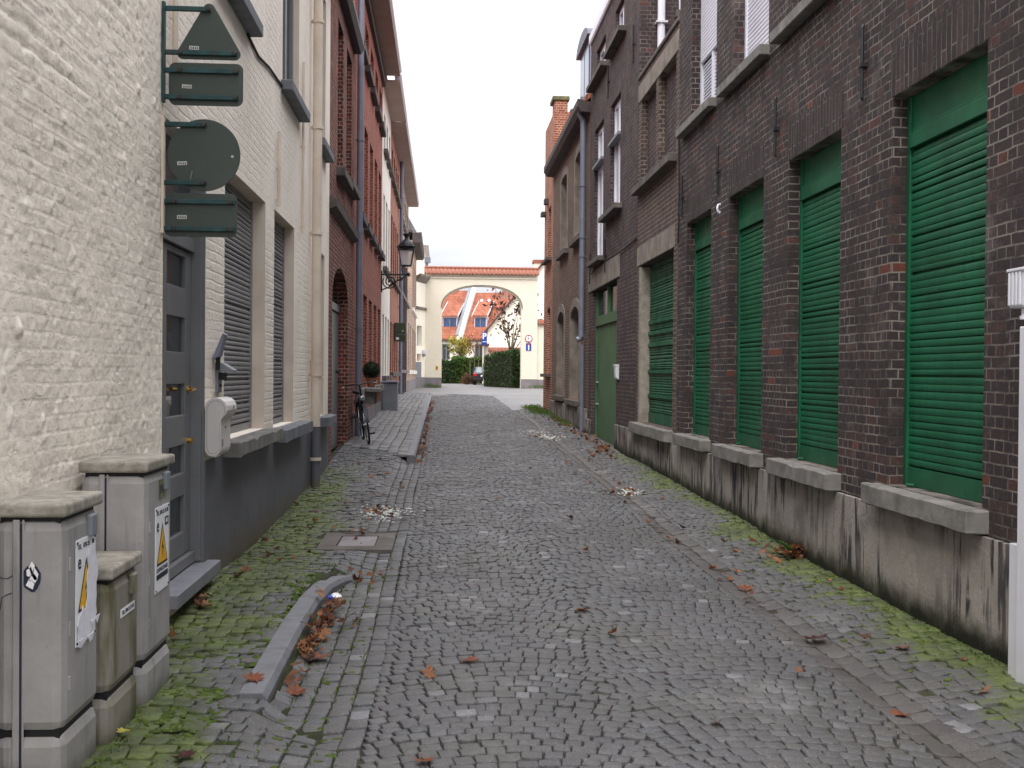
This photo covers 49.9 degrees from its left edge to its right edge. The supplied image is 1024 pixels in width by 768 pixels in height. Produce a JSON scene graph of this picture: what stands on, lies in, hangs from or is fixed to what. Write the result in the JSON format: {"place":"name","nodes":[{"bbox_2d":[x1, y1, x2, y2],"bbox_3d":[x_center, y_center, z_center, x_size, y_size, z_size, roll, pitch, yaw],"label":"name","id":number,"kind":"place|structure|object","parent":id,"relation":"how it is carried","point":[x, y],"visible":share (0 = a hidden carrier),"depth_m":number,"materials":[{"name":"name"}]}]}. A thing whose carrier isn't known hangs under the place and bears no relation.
{"place":"outdoors","nodes":[
{"label":"outdoors","id":0,"kind":"place"},
{"bbox_2d":[80,446,396,767],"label":"pavement","id":1,"kind":"structure","parent":0,"point":[354,489],"depth_m":6.53,"materials":[{"name":"stone"}]},
{"bbox_2d":[0,491,102,767],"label":"electrical cabinet","id":2,"kind":"object","parent":1,"relation":"on","point":[49,618],"visible":1,"depth_m":3.98,"materials":[{"name":"plastic"}]},
{"bbox_2d":[93,551,141,744],"bbox_3d":[-1.771,1.184,4.650,0.309,0.890,0.444,0,1,-4],"label":"electrical cabinet","id":3,"kind":"object","parent":1,"relation":"on","point":[114,702],"visible":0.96,"depth_m":4.54,"materials":[{"name":"concrete"}]},
{"bbox_2d":[78,453,174,708],"bbox_3d":[-1.798,0.983,5.167,0.317,1.280,0.504,0,1,-4],"label":"electrical cabinet","id":4,"kind":"object","parent":1,"relation":"on","point":[132,510],"visible":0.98,"depth_m":4.96,"materials":[{"name":"plastic"}]},
{"bbox_2d":[171,748,196,757],"bbox_3d":[-1.281,1.449,4.300,0.101,0.026,0.109,0,1,-37],"label":"fallen leaf","id":5,"kind":"object","parent":1,"relation":"on","point":[184,753],"visible":1,"depth_m":4.32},
{"bbox_2d":[344,392,429,460],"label":"pavement","id":6,"kind":"structure","parent":0,"point":[410,414],"depth_m":23.09,"materials":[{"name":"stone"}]},
{"bbox_2d":[341,381,376,443],"bbox_3d":[-2.649,0.503,19.391,0.615,1.070,1.784,-9,3,-12],"label":"bicycle","id":7,"kind":"object","parent":6,"relation":"on","point":[361,410],"visible":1,"depth_m":19.07,"materials":[{"name":"metal"}]},
{"bbox_2d":[381,381,398,410],"bbox_3d":[-3.301,0.347,29.806,0.460,0.860,0.580,0,1,-4],"label":"grey bin","id":8,"kind":"object","parent":6,"relation":"on","point":[390,396],"visible":0.77,"depth_m":29.56,"materials":[{"name":"metal"}]},
{"bbox_2d":[410,383,542,395],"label":"square","id":9,"kind":"structure","parent":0,"point":[468,389],"depth_m":59.29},
{"bbox_2d":[441,359,457,383],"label":"hedge","id":10,"kind":"object","parent":9,"relation":"on","point":[449,371],"visible":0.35,"depth_m":97.22,"materials":[{"name":"plant"}]},
{"bbox_2d":[445,335,474,358],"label":"tree","id":11,"kind":"object","parent":9,"relation":"on","point":[462,351],"visible":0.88,"depth_m":103.51,"materials":[{"name":"yellow plant"}]},
{"bbox_2d":[450,355,481,383],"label":"hedge","id":12,"kind":"object","parent":9,"relation":"on","point":[463,363],"visible":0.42,"depth_m":98.17,"materials":[{"name":"plant"}]},
{"bbox_2d":[461,373,472,383],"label":"bush","id":13,"kind":"object","parent":9,"relation":"on","point":[466,378],"visible":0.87,"depth_m":91.76,"materials":[{"name":"brown plant"}]},
{"bbox_2d":[460,332,482,367],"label":"thin tree","id":14,"kind":"object","parent":9,"relation":"on","point":[471,345],"visible":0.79,"depth_m":96.39,"materials":[{"name":"orange plant"}]},
{"bbox_2d":[472,367,482,384],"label":"parked car","id":15,"kind":"object","parent":9,"relation":"on","point":[477,373],"visible":0.46,"depth_m":87.98,"materials":[{"name":"paint"}]},
{"bbox_2d":[482,332,486,370],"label":"parking sign","id":16,"kind":"object","parent":9,"relation":"on","point":[484,338],"visible":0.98,"depth_m":79.94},
{"bbox_2d":[482,348,519,387],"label":"hedge","id":17,"kind":"object","parent":9,"relation":"on","point":[502,368],"visible":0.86,"depth_m":73.85,"materials":[{"name":"plant"}]},
{"bbox_2d":[482,288,543,349],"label":"bare tree","id":18,"kind":"object","parent":9,"relation":"on","point":[503,324],"visible":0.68,"depth_m":78.14,"materials":[{"name":"red plant"}]},
{"bbox_2d":[387,0,604,292],"label":"sky","id":19,"kind":"structure","parent":0,"point":[481,78],"materials":[{"name":"white"}]},
{"bbox_2d":[493,396,542,409],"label":"side street","id":20,"kind":"structure","parent":0,"point":[513,402],"depth_m":40.23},
{"bbox_2d":[121,394,1022,767],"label":"road bed","id":21,"kind":"object","parent":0,"point":[317,736],"visible":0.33,"depth_m":5.71,"materials":[{"name":"soil"}]},
{"bbox_2d":[239,575,352,702],"bbox_3d":[-1.280,1.599,6.820,0.230,0.384,3.379,0,1,-1],"label":"kerb stub","id":22,"kind":"object","parent":21,"relation":"on","point":[272,662],"visible":0.51,"depth_m":6.15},
{"bbox_2d":[241,671,264,683],"bbox_3d":[-1.251,1.420,5.327,0.116,0.036,0.112,0,1,-4],"label":"fallen leaf","id":23,"kind":"object","parent":22,"relation":"on","point":[255,677],"visible":1,"depth_m":5.33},
{"bbox_2d":[265,589,340,721],"bbox_3d":[-1.184,1.517,6.622,0.098,0.123,3.271,0,1,-4],"label":"road edge","id":24,"kind":"object","parent":21,"relation":"on","point":[280,702],"visible":0.41,"depth_m":5.54,"materials":[{"name":"stone"}]},
{"bbox_2d":[284,682,306,694],"bbox_3d":[-1.075,1.518,5.465,0.122,0.044,0.129,0,1,-4],"label":"fallen leaf","id":25,"kind":"object","parent":24,"relation":"on","point":[296,689],"visible":1,"depth_m":5.48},
{"bbox_2d":[284,566,394,684],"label":"leaf litter","id":26,"kind":"object","parent":21,"relation":"on","point":[320,629],"visible":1,"depth_m":6.60,"materials":[{"name":"plant"}]},
{"bbox_2d":[257,395,434,767],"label":"road edge","id":27,"kind":"object","parent":21,"relation":"on","point":[296,756],"visible":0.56,"depth_m":5.99,"materials":[{"name":"stone"}]},
{"bbox_2d":[83,479,398,767],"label":"grass tufts","id":28,"kind":"object","parent":27,"relation":"on","point":[255,757],"visible":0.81,"depth_m":5.51,"materials":[{"name":"plant"}]},
{"bbox_2d":[415,400,435,462],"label":"leaf litter","id":29,"kind":"object","parent":27,"relation":"on","point":[423,436],"visible":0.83,"depth_m":21.48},
{"bbox_2d":[353,429,642,521],"bbox_3d":[0.663,1.197,17.845,3.052,0.278,14.263,1,1,8],"label":"crushed debris","id":30,"kind":"object","parent":27,"relation":"on","point":[390,510],"visible":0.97,"depth_m":11.78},
{"bbox_2d":[92,460,995,767],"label":"moss","id":31,"kind":"object","parent":27,"relation":"on","point":[166,714],"visible":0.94,"depth_m":5.69,"materials":[{"name":"plant"}]},
{"bbox_2d":[315,533,396,553],"bbox_3d":[-1.393,1.465,9.948,0.660,0.100,1.000,0,1,-4],"label":"manhole cover","id":32,"kind":"object","parent":21,"relation":"on","point":[384,543],"visible":0.59,"depth_m":9.84,"materials":[{"name":"stone"}]},
{"bbox_2d":[407,395,430,462],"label":"kerb","id":33,"kind":"structure","parent":21,"relation":"on","point":[413,449],"depth_m":21.06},
{"bbox_2d":[168,433,990,722],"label":"leaf litter","id":34,"kind":"object","parent":21,"relation":"on","point":[429,671],"visible":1,"depth_m":8.95,"materials":[{"name":"plant"}]},
{"bbox_2d":[514,409,1011,767],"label":"gutter","id":35,"kind":"object","parent":21,"relation":"on","point":[836,659],"visible":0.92,"depth_m":6.26,"materials":[{"name":"stone"}]},
{"bbox_2d":[358,395,951,767],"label":"road","id":36,"kind":"structure","parent":0,"point":[488,446],"depth_m":6.35,"materials":[{"name":"stone"}]},
{"bbox_2d":[521,409,1023,767],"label":"pavement","id":37,"kind":"structure","parent":0,"point":[824,604],"depth_m":6.96,"materials":[{"name":"stone"}]},
{"bbox_2d":[520,404,573,426],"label":"grass tufts","id":38,"kind":"object","parent":37,"relation":"on","point":[534,408],"visible":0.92,"depth_m":30.65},
{"bbox_2d":[534,412,618,459],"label":"leaf litter","id":39,"kind":"object","parent":37,"relation":"on","point":[606,447],"visible":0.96,"depth_m":20.10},
{"bbox_2d":[748,537,807,562],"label":"leaf litter","id":40,"kind":"object","parent":37,"relation":"on","point":[795,552],"visible":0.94,"depth_m":9.23,"materials":[{"name":"plant"}]},
{"bbox_2d":[640,463,1005,665],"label":"grass tufts","id":41,"kind":"object","parent":37,"relation":"on","point":[813,565],"visible":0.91,"depth_m":6.86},
{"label":"ground","id":42,"kind":"structure","parent":0,"visible":0},
{"bbox_2d":[0,0,161,501],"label":"rendered house","id":43,"kind":"structure","parent":42,"relation":"on","point":[80,166],"depth_m":4.97,"materials":[{"name":"brick"}]},
{"bbox_2d":[161,116,240,236],"bbox_3d":[-1.824,-1.212,6.449,0.450,0.695,0.046,0,1,-4],"label":"traffic sign","id":44,"kind":"object","parent":43,"relation":"attached to","point":[203,155],"visible":1,"depth_m":6.46,"materials":[{"name":"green metal"}]},
{"bbox_2d":[161,1,242,106],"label":"traffic sign","id":45,"kind":"object","parent":43,"relation":"attached to","point":[208,36],"visible":1,"depth_m":6.46,"materials":[{"name":"metal"}]},
{"bbox_2d":[159,0,336,616],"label":"rendered house","id":46,"kind":"structure","parent":42,"relation":"on","point":[255,288],"depth_m":9.95,"materials":[{"name":"white brick"}]},
{"bbox_2d":[165,133,189,196],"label":"transom window","id":47,"kind":"structure","parent":46,"relation":"in","point":[169,175],"depth_m":7.02,"materials":[{"name":"grey glass"}]},
{"bbox_2d":[162,242,196,562],"bbox_3d":[-2.174,0.131,7.049,0.113,2.040,1.100,0,1,-4],"label":"door","id":48,"kind":"structure","parent":46,"relation":"in","point":[176,298],"depth_m":7.28,"materials":[{"name":"grey paint"}]},
{"bbox_2d":[205,396,236,456],"bbox_3d":[-2.061,0.298,7.808,0.163,0.413,0.362,0,1,-4],"label":"letterbox","id":49,"kind":"object","parent":46,"relation":"attached to","point":[220,412],"visible":1,"depth_m":7.63,"materials":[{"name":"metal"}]},
{"bbox_2d":[212,333,236,392],"bbox_3d":[-2.095,-0.152,8.023,0.130,0.429,0.280,0,1,-4],"label":"doorbell light","id":50,"kind":"object","parent":46,"relation":"attached to","point":[220,368],"visible":1,"depth_m":8.00,"materials":[{"name":"plastic"}]},
{"bbox_2d":[228,0,262,36],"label":"window","id":51,"kind":"structure","parent":46,"relation":"in","point":[244,10],"depth_m":8.79,"materials":[{"name":"grey paint"}]},
{"bbox_2d":[221,183,282,457],"bbox_3d":[-2.239,-0.562,9.302,0.307,2.211,2.223,0,1,-4],"label":"shuttered window","id":52,"kind":"structure","parent":46,"relation":"in","point":[238,272],"depth_m":9.59,"materials":[{"name":"metal"}]},
{"bbox_2d":[273,221,312,442],"bbox_3d":[-2.387,-0.573,11.728,0.297,2.281,2.144,0,1,-4],"label":"shuttered window","id":53,"kind":"structure","parent":46,"relation":"in","point":[294,430],"depth_m":11.85,"materials":[{"name":"metal"}]},
{"bbox_2d":[281,0,309,122],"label":"window","id":54,"kind":"structure","parent":46,"relation":"in","point":[289,89],"depth_m":11.93,"materials":[{"name":"grey paint"}]},
{"bbox_2d":[322,137,333,162],"bbox_3d":[-2.572,-4.171,14.735,0.280,2.186,1.220,0,1,-4],"label":"window sill","id":55,"kind":"structure","parent":46,"relation":"in","point":[327,154],"depth_m":14.69,"materials":[{"name":"grey paint"}]},
{"bbox_2d":[320,414,336,426],"bbox_3d":[-2.605,-0.596,14.933,0.328,2.341,1.497,0,1,-4],"label":"window sill","id":56,"kind":"structure","parent":46,"relation":"in","point":[327,420],"depth_m":14.69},
{"bbox_2d":[328,0,363,464],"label":"brick house","id":57,"kind":"structure","parent":42,"relation":"on","point":[346,42],"depth_m":18.35,"materials":[{"name":"red brick"}]},
{"bbox_2d":[332,279,337,304],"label":"transom window","id":58,"kind":"structure","parent":57,"relation":"in","point":[334,292],"depth_m":18.52,"materials":[{"name":"grey glass"}]},
{"bbox_2d":[331,311,339,449],"bbox_3d":[-2.934,-0.051,17.798,0.110,2.300,2.695,0,1,-4],"label":"door","id":59,"kind":"structure","parent":57,"relation":"in","point":[334,400],"depth_m":18.60,"materials":[{"name":"grey paint"}]},
{"bbox_2d":[336,167,352,190],"bbox_3d":[-2.740,-4.441,17.592,0.300,2.466,1.450,0,1,-4],"label":"window sill","id":60,"kind":"structure","parent":57,"relation":"in","point":[342,174],"depth_m":17.23,"materials":[{"name":"grey stone"}]},
{"bbox_2d":[348,178,360,200],"bbox_3d":[-2.841,-4.508,19.188,0.300,2.366,1.550,0,1,-4],"label":"window sill","id":61,"kind":"structure","parent":57,"relation":"in","point":[355,194],"depth_m":19.25,"materials":[{"name":"grey stone"}]},
{"bbox_2d":[352,0,401,436],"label":"brick house","id":62,"kind":"structure","parent":42,"relation":"on","point":[377,60],"depth_m":24.11,"materials":[{"name":"red brick"}]},
{"bbox_2d":[364,40,368,65],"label":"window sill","id":63,"kind":"structure","parent":62,"relation":"in","point":[366,57],"depth_m":21.73,"materials":[{"name":"grey stone"}]},
{"bbox_2d":[364,223,372,237],"bbox_3d":[-3.160,-4.276,23.329,0.370,2.196,1.250,0,1,-4],"label":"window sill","id":64,"kind":"structure","parent":62,"relation":"in","point":[368,231],"depth_m":23.06,"materials":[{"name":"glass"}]},
{"bbox_2d":[365,64,373,86],"bbox_3d":[-3.136,-6.976,23.302,0.370,1.056,1.250,0,1,-4],"label":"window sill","id":65,"kind":"structure","parent":62,"relation":"in","point":[368,70],"depth_m":23.06,"materials":[{"name":"grey stone"}]},
{"bbox_2d":[363,388,381,404],"bbox_3d":[-2.868,0.244,22.367,0.396,0.320,1.200,0,1,-4],"label":"planter shelf","id":66,"kind":"object","parent":62,"relation":"attached to","point":[370,396],"visible":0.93,"depth_m":21.92,"materials":[{"name":"stone"}]},
{"bbox_2d":[362,361,380,386],"bbox_3d":[-2.873,-0.208,22.468,0.381,0.542,0.389,0,1,-4],"label":"potted topiary","id":67,"kind":"object","parent":66,"relation":"on","point":[371,370],"visible":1,"depth_m":22.38,"materials":[{"name":"plant"}]},
{"bbox_2d":[369,233,377,246],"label":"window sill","id":68,"kind":"structure","parent":62,"relation":"in","point":[374,242],"depth_m":24.82,"materials":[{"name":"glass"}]},
{"bbox_2d":[370,86,378,105],"bbox_3d":[-3.243,-6.994,24.999,0.370,1.056,1.250,0,1,-4],"label":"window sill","id":69,"kind":"structure","parent":62,"relation":"in","point":[373,92],"depth_m":24.72,"materials":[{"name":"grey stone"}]},
{"bbox_2d":[375,105,382,122],"bbox_3d":[-3.354,-7.012,26.745,0.370,1.056,1.250,0,1,-4],"label":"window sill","id":70,"kind":"structure","parent":62,"relation":"in","point":[378,111],"depth_m":26.50,"materials":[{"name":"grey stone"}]},
{"bbox_2d":[379,121,385,136],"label":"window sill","id":71,"kind":"structure","parent":62,"relation":"in","point":[382,128],"depth_m":28.12,"materials":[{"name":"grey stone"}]},
{"bbox_2d":[381,233,415,291],"bbox_3d":[-3.022,-3.227,29.336,0.939,1.580,0.526,0,1,-4],"label":"wall lantern","id":72,"kind":"object","parent":62,"relation":"attached to","point":[406,247],"depth_m":29.22,"materials":[{"name":"black metal"}]},
{"bbox_2d":[380,74,406,409],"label":"rendered house","id":73,"kind":"structure","parent":42,"relation":"on","point":[394,107],"depth_m":31.38,"materials":[{"name":"white paint"}]},
{"bbox_2d":[389,118,412,395],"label":"brick house","id":74,"kind":"structure","parent":42,"relation":"on","point":[401,152],"depth_m":37.69,"materials":[{"name":"red brick"}]},
{"bbox_2d":[394,322,406,341],"bbox_3d":[-3.774,-1.763,37.390,0.440,0.640,0.360,0,1,-4],"label":"service box","id":75,"kind":"object","parent":74,"relation":"attached to","point":[400,334],"visible":1,"depth_m":37.22,"materials":[{"name":"metal"}]},
{"bbox_2d":[398,160,418,394],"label":"brick house","id":76,"kind":"structure","parent":42,"relation":"on","point":[410,196],"depth_m":45.90,"materials":[{"name":"brown brick"}]},
{"bbox_2d":[407,229,423,391],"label":"brick house","id":77,"kind":"structure","parent":42,"relation":"on","point":[416,239],"depth_m":59.23,"materials":[{"name":"paint"}]},
{"bbox_2d":[408,219,430,305],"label":"rendered house","id":78,"kind":"structure","parent":42,"relation":"on","point":[421,264],"depth_m":73.69,"materials":[{"name":"white paint"}]},
{"bbox_2d":[416,273,429,387],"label":"house","id":79,"kind":"structure","parent":42,"relation":"on","point":[421,282],"depth_m":68.91,"materials":[{"name":"paint"}]},
{"bbox_2d":[425,290,467,360],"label":"terraced house","id":80,"kind":"structure","parent":42,"relation":"on","point":[453,305],"depth_m":113.08,"materials":[{"name":"orange tile"}]},
{"bbox_2d":[442,344,449,359],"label":"window","id":81,"kind":"structure","parent":80,"relation":"in","point":[445,353],"depth_m":112.41,"materials":[{"name":"glass"}]},
{"bbox_2d":[424,266,539,388],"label":"gateway","id":82,"kind":"object","parent":42,"relation":"on","point":[520,284],"visible":1,"depth_m":69.99,"materials":[{"name":"paint"}]},
{"bbox_2d":[455,287,512,357],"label":"terraced house","id":83,"kind":"structure","parent":42,"relation":"on","point":[476,316],"depth_m":112.90,"materials":[{"name":"orange tile"}]},
{"bbox_2d":[482,343,519,385],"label":"garden wall","id":84,"kind":"structure","parent":42,"relation":"on","point":[490,350],"depth_m":80.89,"materials":[{"name":"beige paint"}]},
{"bbox_2d":[480,260,543,383],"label":"gabled house","id":85,"kind":"structure","parent":42,"relation":"on","point":[495,339],"depth_m":86.12,"materials":[{"name":"paint"}]},
{"bbox_2d":[537,319,543,388],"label":"garden wall","id":86,"kind":"structure","parent":42,"relation":"on","point":[540,340],"depth_m":70.49,"materials":[{"name":"paint"}]},
{"bbox_2d":[540,96,571,410],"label":"brick house","id":87,"kind":"structure","parent":42,"relation":"on","point":[560,115],"depth_m":31.86,"materials":[{"name":"red brick"}]},
{"bbox_2d":[544,28,592,432],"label":"brick house","id":88,"kind":"structure","parent":42,"relation":"on","point":[567,166],"depth_m":26.24,"materials":[{"name":"brown brick"}]},
{"bbox_2d":[555,248,567,260],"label":"window","id":89,"kind":"structure","parent":88,"relation":"in","point":[564,251],"depth_m":27.59,"materials":[{"name":"grey paint"}]},
{"bbox_2d":[564,399,579,406],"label":"window","id":90,"kind":"structure","parent":88,"relation":"in","point":[576,403],"depth_m":24.83,"materials":[{"name":"grey paint"}]},
{"bbox_2d":[568,233,578,247],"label":"window","id":91,"kind":"structure","parent":88,"relation":"in","point":[575,240],"depth_m":24.93,"materials":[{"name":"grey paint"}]},
{"bbox_2d":[580,45,589,99],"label":"dormer window","id":92,"kind":"structure","parent":88,"relation":"in","point":[585,63],"depth_m":27.53,"materials":[{"name":"white glass"}]},
{"bbox_2d":[586,0,679,458],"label":"brick house","id":93,"kind":"structure","parent":42,"relation":"on","point":[626,37],"depth_m":19.67,"materials":[{"name":"brown brick"}]},
{"bbox_2d":[586,124,603,267],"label":"window","id":94,"kind":"structure","parent":93,"relation":"in","point":[599,258],"depth_m":22.10,"materials":[{"name":"glass"}]},
{"bbox_2d":[586,42,607,92],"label":"window","id":95,"kind":"structure","parent":93,"relation":"in","point":[603,63],"depth_m":21.58,"materials":[{"name":"white plastic"}]},
{"bbox_2d":[595,322,616,443],"bbox_3d":[1.832,-0.016,20.940,0.080,2.250,2.964,0,1,-4],"label":"door","id":96,"kind":"structure","parent":93,"relation":"in","point":[607,334],"depth_m":21.14,"materials":[{"name":"wood"}]},
{"bbox_2d":[599,283,616,315],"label":"transom window","id":97,"kind":"structure","parent":93,"relation":"in","point":[602,294],"depth_m":21.39,"materials":[{"name":"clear glass"}]},
{"bbox_2d":[598,98,621,222],"bbox_3d":[1.835,-4.063,19.814,0.280,2.066,1.940,0,1,-4],"label":"window","id":98,"kind":"structure","parent":93,"relation":"in","point":[616,206],"depth_m":19.97,"materials":[{"name":"white plastic"}]},
{"bbox_2d":[603,4,625,59],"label":"window","id":99,"kind":"structure","parent":93,"relation":"in","point":[620,30],"depth_m":19.36,"materials":[{"name":"white plastic"}]},
{"bbox_2d":[628,17,679,479],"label":"brick house","id":100,"kind":"structure","parent":42,"relation":"on","point":[654,189],"depth_m":15.90,"materials":[{"name":"brown brick"}]},
{"bbox_2d":[628,254,673,442],"bbox_3d":[2.089,-0.525,15.914,0.335,2.580,2.795,0,1,-4],"label":"shuttered window","id":101,"kind":"structure","parent":100,"relation":"in","point":[662,274],"depth_m":16.05,"materials":[{"name":"green paint"}]},
{"bbox_2d":[672,0,1023,664],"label":"brick house","id":102,"kind":"structure","parent":42,"relation":"on","point":[850,243],"depth_m":8.01,"materials":[{"name":"brown brick"}]},
{"bbox_2d":[672,216,710,451],"bbox_3d":[2.232,-0.616,13.242,0.282,2.782,1.505,0,1,-4],"label":"shuttered window","id":103,"kind":"structure","parent":102,"relation":"in","point":[702,295],"depth_m":13.42,"materials":[{"name":"green paint"}]},
{"bbox_2d":[675,0,716,138],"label":"window","id":104,"kind":"structure","parent":102,"relation":"in","point":[708,99],"depth_m":13.21,"materials":[{"name":"white plastic"}]},
{"bbox_2d":[711,184,763,467],"bbox_3d":[2.362,-0.596,11.201,0.282,2.781,1.513,0,1,-4],"label":"shuttered window","id":105,"kind":"structure","parent":102,"relation":"in","point":[751,206],"depth_m":11.32,"materials":[{"name":"green paint"}]},
{"bbox_2d":[716,0,769,97],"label":"shuttered window","id":106,"kind":"structure","parent":102,"relation":"in","point":[757,46],"depth_m":11.19,"materials":[{"name":"white plastic"}]},
{"bbox_2d":[769,0,824,43],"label":"shuttered window","id":107,"kind":"structure","parent":102,"relation":"in","point":[804,8],"depth_m":9.42,"materials":[{"name":"white stone"}]},
{"bbox_2d":[766,139,840,490],"bbox_3d":[2.490,-0.575,9.170,0.282,2.780,1.545,0,1,-4],"label":"shuttered window","id":108,"kind":"structure","parent":102,"relation":"in","point":[819,227],"depth_m":9.24,"materials":[{"name":"green paint"}]},
{"bbox_2d":[861,53,988,534],"bbox_3d":[2.633,-0.550,6.904,0.282,2.782,1.564,0,1,-4],"label":"shuttered window","id":109,"kind":"structure","parent":102,"relation":"in","point":[946,207],"depth_m":6.91,"materials":[{"name":"green paint"}]},
{"bbox_2d":[1007,267,1023,319],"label":"junction box","id":110,"kind":"object","parent":102,"relation":"attached to","point":[1015,288],"visible":1,"depth_m":5.68,"materials":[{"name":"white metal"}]},
{"bbox_2d":[1008,326,1023,683],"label":"cable duct","id":111,"kind":"object","parent":102,"relation":"attached to","point":[1016,621],"visible":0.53,"depth_m":5.59,"materials":[{"name":"white metal"}]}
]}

